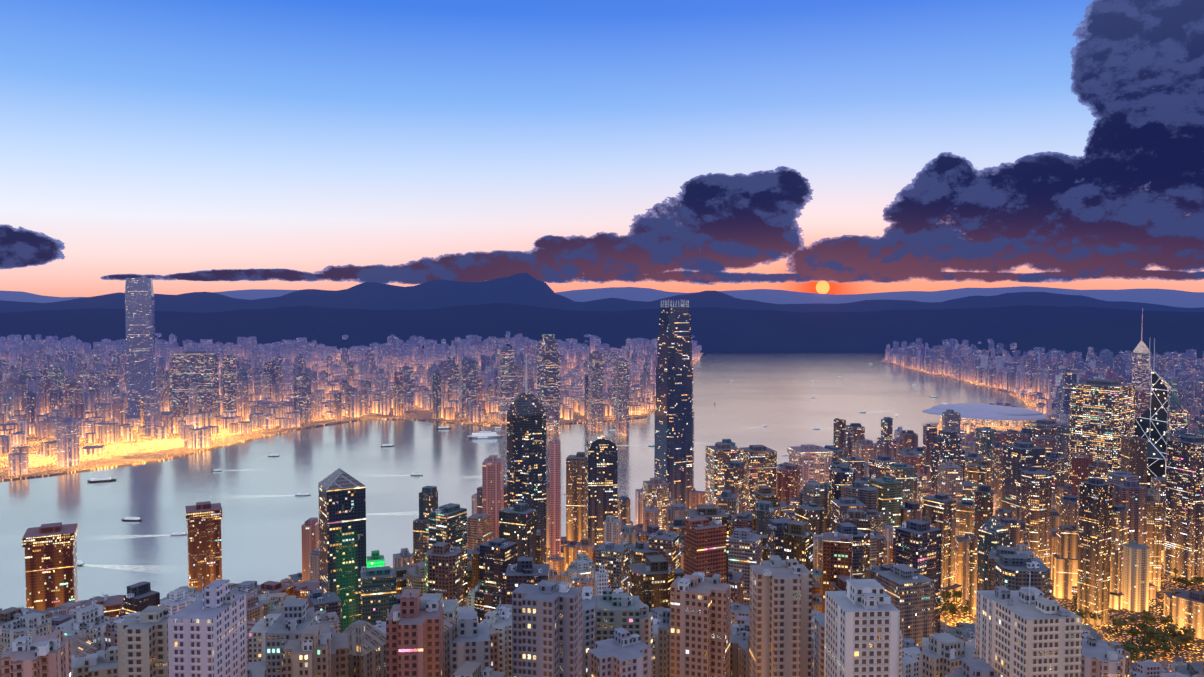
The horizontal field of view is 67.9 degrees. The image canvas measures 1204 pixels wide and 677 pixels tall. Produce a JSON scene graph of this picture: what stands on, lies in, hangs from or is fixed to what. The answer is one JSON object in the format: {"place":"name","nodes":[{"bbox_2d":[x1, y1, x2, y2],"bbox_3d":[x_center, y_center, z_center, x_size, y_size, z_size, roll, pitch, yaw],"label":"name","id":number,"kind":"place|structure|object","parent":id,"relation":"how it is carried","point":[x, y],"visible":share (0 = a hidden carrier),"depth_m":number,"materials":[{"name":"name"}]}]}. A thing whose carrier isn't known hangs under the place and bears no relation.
{"place":"outdoors","nodes":[
{"label":"outdoors","id":0,"kind":"place"},
{"bbox_2d":[0,413,380,470],"bbox_3d":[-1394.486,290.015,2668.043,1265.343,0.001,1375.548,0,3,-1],"label":"waterfront lights","id":1,"kind":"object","parent":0,"point":[140,443],"depth_m":2487.77,"materials":[{"name":"yellow"}]},
{"bbox_2d":[0,353,702,480],"bbox_3d":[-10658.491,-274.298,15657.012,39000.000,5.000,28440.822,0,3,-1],"label":"waterfront land","id":2,"kind":"structure","parent":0,"point":[418,413],"depth_m":2653.14,"materials":[{"name":"orange"}]},
{"bbox_2d":[0,331,701,474],"bbox_3d":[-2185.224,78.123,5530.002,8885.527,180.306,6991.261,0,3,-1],"label":"city buildings","id":3,"kind":"structure","parent":2,"relation":"on","point":[41,380],"depth_m":3436.10,"materials":[{"name":"grey concrete"}]},
{"bbox_2d":[0,353,1028,609],"bbox_3d":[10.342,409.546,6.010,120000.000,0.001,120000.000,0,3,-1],"label":"harbor water","id":4,"kind":"structure","parent":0,"point":[750,395],"depth_m":2153.95,"materials":[{"name":"liquid"}]},
{"bbox_2d":[11,377,946,567],"bbox_3d":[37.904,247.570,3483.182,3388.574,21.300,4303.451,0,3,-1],"label":"boats","id":5,"kind":"object","parent":4,"relation":"on","point":[484,434],"visible":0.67,"depth_m":2132.84,"materials":[{"name":"paint"}]},
{"bbox_2d":[390,357,1203,662],"bbox_3d":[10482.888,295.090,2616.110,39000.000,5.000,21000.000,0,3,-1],"label":"ground","id":6,"kind":"structure","parent":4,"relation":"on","point":[1194,650],"depth_m":1146.70,"materials":[{"name":"grey"}]},
{"bbox_2d":[0,338,1203,676],"bbox_3d":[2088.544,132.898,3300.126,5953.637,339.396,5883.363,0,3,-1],"label":"city buildings","id":7,"kind":"structure","parent":6,"relation":"on","point":[852,568],"depth_m":716.29,"materials":[{"name":"grey concrete"}]},
{"bbox_2d":[941,567,1203,661],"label":"trees","id":8,"kind":"object","parent":6,"relation":"on","point":[1161,636],"visible":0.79,"depth_m":1060.80,"materials":[{"name":"green plant"}]},
{"bbox_2d":[969,315,1203,361],"bbox_3d":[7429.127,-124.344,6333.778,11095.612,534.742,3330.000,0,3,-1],"label":"island hills","id":9,"kind":"structure","parent":6,"relation":"on","point":[1182,334],"depth_m":5379.24,"materials":[{"name":"blue"}]},
{"bbox_2d":[0,303,1203,352],"bbox_3d":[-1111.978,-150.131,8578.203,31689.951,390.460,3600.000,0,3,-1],"label":"foothills","id":10,"kind":"object","parent":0,"point":[720,330],"depth_m":7232.75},
{"bbox_2d":[0,273,1203,312],"bbox_3d":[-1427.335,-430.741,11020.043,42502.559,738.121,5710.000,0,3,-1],"label":"kowloon hills","id":11,"kind":"structure","parent":0,"point":[527,289],"depth_m":9585.02,"materials":[{"name":"blue"}]},
{"bbox_2d":[0,286,1203,307],"bbox_3d":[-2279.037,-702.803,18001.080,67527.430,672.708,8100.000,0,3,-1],"label":"hills","id":12,"kind":"structure","parent":0,"point":[1176,298],"depth_m":15717.34,"materials":[{"name":"blue"}]},
{"bbox_2d":[0,0,1203,296],"label":"sky","id":13,"kind":"structure","parent":0,"point":[186,146],"materials":[{"name":"blue"}]},
{"bbox_2d":[22,278,1203,631],"bbox_3d":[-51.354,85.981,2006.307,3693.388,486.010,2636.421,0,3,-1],"label":"skyscrapers","id":14,"kind":"structure","parent":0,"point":[1102,418],"depth_m":1378.69,"materials":[{"name":"black glass"}]},
{"bbox_2d":[816,281,829,293],"bbox_3d":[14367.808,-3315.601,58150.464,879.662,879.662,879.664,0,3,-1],"label":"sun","id":15,"kind":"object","parent":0,"point":[822,287],"visible":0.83,"depth_m":57842.79,"materials":[{"name":"yellow"}]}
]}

